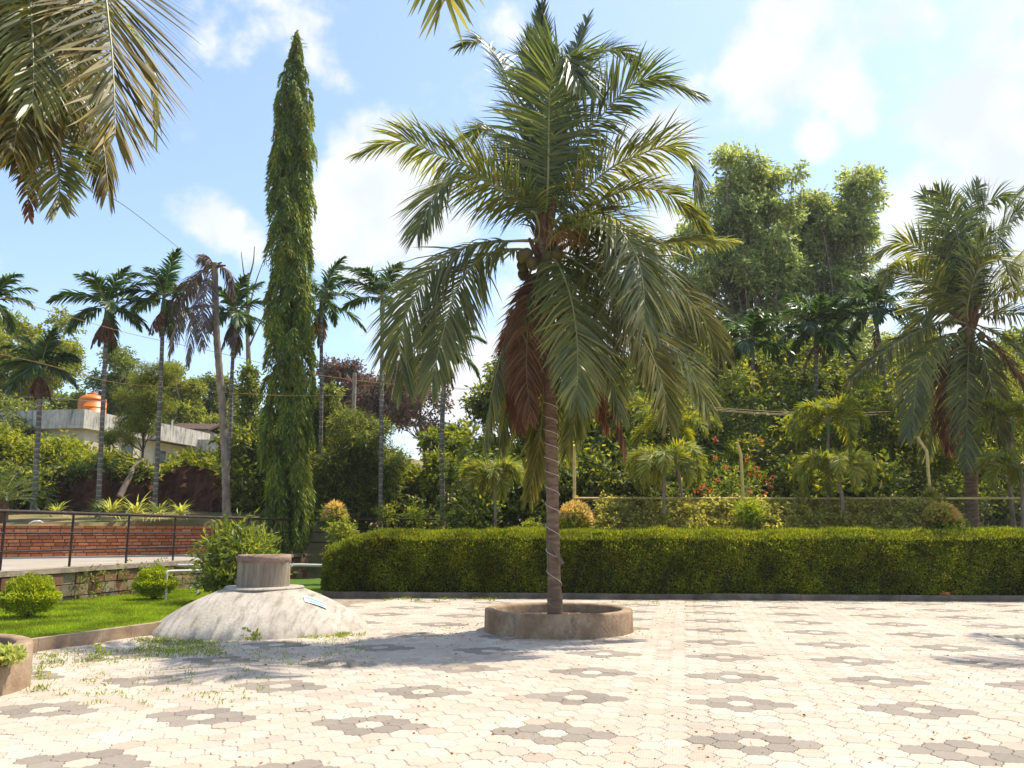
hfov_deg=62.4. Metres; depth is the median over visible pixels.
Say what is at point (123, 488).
leaning log
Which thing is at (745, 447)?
broad leaf shrub
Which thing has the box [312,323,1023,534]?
undergrowth
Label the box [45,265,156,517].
areca palm
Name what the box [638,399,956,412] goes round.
overhead cable
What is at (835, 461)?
young palm
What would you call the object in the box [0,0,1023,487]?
sky
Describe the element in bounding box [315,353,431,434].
flowering tree
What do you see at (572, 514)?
croton
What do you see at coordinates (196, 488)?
earth bank
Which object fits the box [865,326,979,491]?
leafy tree
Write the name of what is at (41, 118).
coconut palm
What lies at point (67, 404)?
leafy tree
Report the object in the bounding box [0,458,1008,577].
ground
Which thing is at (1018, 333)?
leafy tree
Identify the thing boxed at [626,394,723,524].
young palm
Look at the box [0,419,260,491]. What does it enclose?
hillside bushes
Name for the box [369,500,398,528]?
leafy sapling
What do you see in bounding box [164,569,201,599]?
water pipe
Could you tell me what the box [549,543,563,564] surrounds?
wood strip
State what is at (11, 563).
path
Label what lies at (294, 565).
water pipe
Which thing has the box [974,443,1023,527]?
young palm
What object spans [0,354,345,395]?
overhead cable
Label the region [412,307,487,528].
areca palm
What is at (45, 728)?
paving
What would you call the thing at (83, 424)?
house
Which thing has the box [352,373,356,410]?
utility pole
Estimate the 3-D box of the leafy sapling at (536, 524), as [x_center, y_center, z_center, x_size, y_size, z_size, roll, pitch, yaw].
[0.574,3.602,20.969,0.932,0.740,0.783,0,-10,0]
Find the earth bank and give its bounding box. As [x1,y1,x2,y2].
[8,465,445,522]
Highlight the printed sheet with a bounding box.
[304,596,326,608]
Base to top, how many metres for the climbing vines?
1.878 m
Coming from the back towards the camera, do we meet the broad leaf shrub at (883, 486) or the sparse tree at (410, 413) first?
the sparse tree at (410, 413)
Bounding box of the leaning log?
[117,458,144,497]
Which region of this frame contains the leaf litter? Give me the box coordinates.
[177,602,1000,764]
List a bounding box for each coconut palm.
[0,0,207,224]
[344,0,742,613]
[407,0,487,44]
[839,174,1023,527]
[1004,186,1023,302]
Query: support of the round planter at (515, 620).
on the paving
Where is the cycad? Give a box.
[0,463,62,522]
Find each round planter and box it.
[0,633,33,695]
[484,602,633,639]
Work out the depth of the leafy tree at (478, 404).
27.97 m
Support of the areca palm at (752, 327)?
on the ground at (15, 519)
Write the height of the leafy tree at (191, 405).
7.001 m
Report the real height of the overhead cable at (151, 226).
4.926 m
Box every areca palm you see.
[0,272,37,334]
[0,327,82,509]
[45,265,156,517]
[112,247,198,512]
[189,274,264,476]
[271,256,366,524]
[329,261,428,528]
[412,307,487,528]
[697,305,801,491]
[766,293,865,431]
[828,260,920,486]
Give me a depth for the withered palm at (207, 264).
29.08 m
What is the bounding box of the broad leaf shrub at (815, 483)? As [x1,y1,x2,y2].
[763,454,859,525]
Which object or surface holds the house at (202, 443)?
on the ground at (15, 519)
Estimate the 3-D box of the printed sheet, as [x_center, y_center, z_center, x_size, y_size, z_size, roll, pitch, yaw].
[-3.020,3.345,12.979,0.340,0.192,0.200,4,-10,-20]
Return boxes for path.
[1,554,206,569]
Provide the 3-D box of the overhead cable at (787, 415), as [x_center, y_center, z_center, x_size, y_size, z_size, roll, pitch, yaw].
[9.116,0.691,24.035,13.247,0.471,0.011,0,-10,0]
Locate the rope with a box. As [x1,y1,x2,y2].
[543,395,561,604]
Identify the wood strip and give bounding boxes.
[546,528,548,569]
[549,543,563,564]
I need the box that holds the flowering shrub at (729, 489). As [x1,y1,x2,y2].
[665,436,774,528]
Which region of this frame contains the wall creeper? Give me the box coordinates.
[70,557,203,600]
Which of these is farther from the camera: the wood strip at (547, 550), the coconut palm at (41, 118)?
the wood strip at (547, 550)
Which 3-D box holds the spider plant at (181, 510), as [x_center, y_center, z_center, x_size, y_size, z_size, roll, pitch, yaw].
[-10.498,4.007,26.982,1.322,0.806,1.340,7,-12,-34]
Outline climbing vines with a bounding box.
[586,478,953,530]
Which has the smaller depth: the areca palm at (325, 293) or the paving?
the paving
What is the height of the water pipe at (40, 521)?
0.131 m
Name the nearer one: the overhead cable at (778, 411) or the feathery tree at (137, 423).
the overhead cable at (778, 411)
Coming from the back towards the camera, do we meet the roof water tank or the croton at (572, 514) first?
the roof water tank
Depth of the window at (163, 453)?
49.26 m
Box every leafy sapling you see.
[320,513,359,546]
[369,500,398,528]
[401,502,428,528]
[520,515,544,527]
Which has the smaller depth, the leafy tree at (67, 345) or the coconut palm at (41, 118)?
the coconut palm at (41, 118)
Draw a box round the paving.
[0,598,1023,767]
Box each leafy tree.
[0,304,89,409]
[0,372,77,409]
[66,340,163,416]
[151,359,227,424]
[191,371,239,419]
[308,379,361,454]
[458,348,646,501]
[618,289,735,517]
[727,331,871,459]
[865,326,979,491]
[987,321,1023,429]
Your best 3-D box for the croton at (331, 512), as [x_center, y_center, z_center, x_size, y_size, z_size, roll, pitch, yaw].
[-5.509,4.134,26.218,1.157,1.160,1.195,-6,-11,29]
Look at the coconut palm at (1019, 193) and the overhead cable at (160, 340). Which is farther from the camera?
the overhead cable at (160, 340)
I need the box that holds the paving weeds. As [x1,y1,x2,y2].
[23,595,1020,705]
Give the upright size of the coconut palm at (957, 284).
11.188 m
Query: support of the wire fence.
on the ground at (15, 519)
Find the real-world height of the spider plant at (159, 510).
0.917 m
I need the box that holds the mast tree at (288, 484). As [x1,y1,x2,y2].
[256,29,318,562]
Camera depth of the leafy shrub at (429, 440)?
32.60 m
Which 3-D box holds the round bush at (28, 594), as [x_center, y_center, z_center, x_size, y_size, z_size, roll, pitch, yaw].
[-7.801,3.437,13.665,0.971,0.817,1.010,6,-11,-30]
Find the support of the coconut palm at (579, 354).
in the round planter at (515, 620)
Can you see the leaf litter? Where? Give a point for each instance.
(416, 719)
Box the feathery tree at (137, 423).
[95,358,183,466]
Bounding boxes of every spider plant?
[42,499,75,518]
[81,501,115,518]
[90,495,131,520]
[111,491,166,521]
[139,500,178,522]
[162,501,198,520]
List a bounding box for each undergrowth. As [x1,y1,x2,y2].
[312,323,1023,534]
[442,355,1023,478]
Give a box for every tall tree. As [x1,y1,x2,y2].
[666,139,830,476]
[778,160,894,374]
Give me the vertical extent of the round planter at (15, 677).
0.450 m
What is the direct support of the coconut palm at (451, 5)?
on the ground at (15, 519)
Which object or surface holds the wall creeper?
attached to the retaining wall at (64, 577)
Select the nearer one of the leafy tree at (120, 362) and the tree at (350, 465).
the tree at (350, 465)
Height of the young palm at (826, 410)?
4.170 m
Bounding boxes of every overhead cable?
[0,297,471,388]
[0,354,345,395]
[8,396,99,401]
[107,194,196,262]
[313,374,926,413]
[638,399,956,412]
[640,403,904,415]
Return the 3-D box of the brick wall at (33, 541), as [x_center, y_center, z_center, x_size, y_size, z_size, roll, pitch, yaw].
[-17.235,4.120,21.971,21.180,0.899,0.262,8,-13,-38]
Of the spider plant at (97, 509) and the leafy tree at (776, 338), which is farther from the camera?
the leafy tree at (776, 338)
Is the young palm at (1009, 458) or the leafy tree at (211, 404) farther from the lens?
the leafy tree at (211, 404)
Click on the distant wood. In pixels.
(763, 481)
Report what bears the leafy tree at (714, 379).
on the ground at (15, 519)
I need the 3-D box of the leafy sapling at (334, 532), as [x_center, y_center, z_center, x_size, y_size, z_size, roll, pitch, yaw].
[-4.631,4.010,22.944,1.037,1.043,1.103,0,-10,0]
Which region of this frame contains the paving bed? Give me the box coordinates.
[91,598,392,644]
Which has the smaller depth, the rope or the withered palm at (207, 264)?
the rope
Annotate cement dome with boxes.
[150,554,367,640]
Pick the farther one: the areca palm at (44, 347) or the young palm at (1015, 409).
the areca palm at (44, 347)
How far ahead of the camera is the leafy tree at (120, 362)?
59.89 m
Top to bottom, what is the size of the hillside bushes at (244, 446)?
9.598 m
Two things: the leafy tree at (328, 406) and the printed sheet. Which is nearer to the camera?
the printed sheet
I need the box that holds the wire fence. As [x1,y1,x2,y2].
[573,436,1020,529]
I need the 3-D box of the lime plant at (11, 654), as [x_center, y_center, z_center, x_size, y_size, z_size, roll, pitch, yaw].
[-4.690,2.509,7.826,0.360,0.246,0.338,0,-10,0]
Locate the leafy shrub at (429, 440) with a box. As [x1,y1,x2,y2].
[411,418,474,502]
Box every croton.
[312,499,351,531]
[559,498,593,530]
[920,499,970,529]
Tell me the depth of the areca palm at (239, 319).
32.19 m
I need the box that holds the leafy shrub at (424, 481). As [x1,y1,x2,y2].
[383,445,463,508]
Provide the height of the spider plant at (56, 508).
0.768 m
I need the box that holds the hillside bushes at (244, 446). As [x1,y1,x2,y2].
[0,386,330,513]
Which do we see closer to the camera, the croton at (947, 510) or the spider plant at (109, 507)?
the croton at (947, 510)
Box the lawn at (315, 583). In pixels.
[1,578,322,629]
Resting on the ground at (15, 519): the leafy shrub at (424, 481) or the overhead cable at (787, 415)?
the leafy shrub at (424, 481)
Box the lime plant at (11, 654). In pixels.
[0,641,27,667]
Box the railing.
[0,509,446,570]
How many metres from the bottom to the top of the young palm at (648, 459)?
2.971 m
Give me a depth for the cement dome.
12.52 m
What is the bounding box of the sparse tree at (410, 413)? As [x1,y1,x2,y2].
[383,360,474,467]
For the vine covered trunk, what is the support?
on the ground at (15, 519)
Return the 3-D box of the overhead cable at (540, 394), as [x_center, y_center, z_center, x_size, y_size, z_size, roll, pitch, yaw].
[5.080,0.296,24.307,21.636,1.180,0.013,0,-10,0]
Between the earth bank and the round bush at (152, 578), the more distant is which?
the earth bank
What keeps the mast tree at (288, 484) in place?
on the ground at (15, 519)
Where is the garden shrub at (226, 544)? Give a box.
[185,506,297,595]
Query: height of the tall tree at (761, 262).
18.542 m
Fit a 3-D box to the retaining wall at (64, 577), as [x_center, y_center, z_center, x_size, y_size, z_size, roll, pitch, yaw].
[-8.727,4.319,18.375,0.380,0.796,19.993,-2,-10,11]
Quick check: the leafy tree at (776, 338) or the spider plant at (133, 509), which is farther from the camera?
the leafy tree at (776, 338)
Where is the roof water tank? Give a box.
[77,390,106,412]
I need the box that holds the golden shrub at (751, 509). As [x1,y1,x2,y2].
[728,495,772,528]
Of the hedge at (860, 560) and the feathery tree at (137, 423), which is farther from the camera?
the feathery tree at (137, 423)
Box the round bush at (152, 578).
[130,564,178,598]
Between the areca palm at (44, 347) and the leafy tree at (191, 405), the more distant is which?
the leafy tree at (191, 405)
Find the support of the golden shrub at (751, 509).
on the ground at (15, 519)
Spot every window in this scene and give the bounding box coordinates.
[120,443,133,457]
[153,448,166,463]
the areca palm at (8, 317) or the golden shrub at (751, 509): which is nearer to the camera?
the golden shrub at (751, 509)
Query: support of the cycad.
on the ground at (15, 519)
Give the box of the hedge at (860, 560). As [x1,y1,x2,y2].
[319,523,1023,596]
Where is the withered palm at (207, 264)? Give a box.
[166,250,236,520]
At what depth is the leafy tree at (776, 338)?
33.68 m
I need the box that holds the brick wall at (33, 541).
[0,526,246,556]
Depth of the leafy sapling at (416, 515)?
27.19 m
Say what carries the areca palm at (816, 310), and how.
on the ground at (15, 519)
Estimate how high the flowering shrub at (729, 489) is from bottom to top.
3.233 m
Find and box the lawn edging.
[31,621,161,652]
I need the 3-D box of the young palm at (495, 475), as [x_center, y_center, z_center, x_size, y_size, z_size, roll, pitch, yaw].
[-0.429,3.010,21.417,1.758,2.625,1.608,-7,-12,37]
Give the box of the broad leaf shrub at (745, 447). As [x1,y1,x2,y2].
[708,431,765,527]
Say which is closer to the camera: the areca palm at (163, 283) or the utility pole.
the areca palm at (163, 283)
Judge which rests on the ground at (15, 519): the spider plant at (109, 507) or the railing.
the spider plant at (109, 507)
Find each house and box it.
[0,409,209,463]
[173,423,220,452]
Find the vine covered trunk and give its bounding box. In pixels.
[226,246,265,435]
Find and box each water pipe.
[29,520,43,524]
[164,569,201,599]
[175,563,321,566]
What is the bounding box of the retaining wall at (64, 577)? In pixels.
[0,553,312,608]
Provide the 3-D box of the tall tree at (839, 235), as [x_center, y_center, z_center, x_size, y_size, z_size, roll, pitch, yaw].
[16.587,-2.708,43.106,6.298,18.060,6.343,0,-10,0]
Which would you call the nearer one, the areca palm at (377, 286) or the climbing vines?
the climbing vines
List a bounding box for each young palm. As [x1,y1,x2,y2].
[458,455,525,527]
[620,435,708,526]
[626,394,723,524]
[787,391,870,526]
[791,445,878,521]
[967,394,1023,527]
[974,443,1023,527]
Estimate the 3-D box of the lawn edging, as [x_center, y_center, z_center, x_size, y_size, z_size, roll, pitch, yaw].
[-6.220,3.225,10.246,0.114,0.178,7.021,-4,-11,21]
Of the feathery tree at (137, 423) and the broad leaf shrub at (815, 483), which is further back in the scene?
the feathery tree at (137, 423)
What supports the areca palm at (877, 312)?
on the ground at (15, 519)
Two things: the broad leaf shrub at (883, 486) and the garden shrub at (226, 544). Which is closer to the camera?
the garden shrub at (226, 544)
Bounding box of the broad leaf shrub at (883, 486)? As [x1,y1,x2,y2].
[833,448,912,526]
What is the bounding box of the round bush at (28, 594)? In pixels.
[0,572,62,618]
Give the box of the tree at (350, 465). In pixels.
[310,403,414,528]
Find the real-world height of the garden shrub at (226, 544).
2.044 m
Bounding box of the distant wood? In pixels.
[43,337,1005,491]

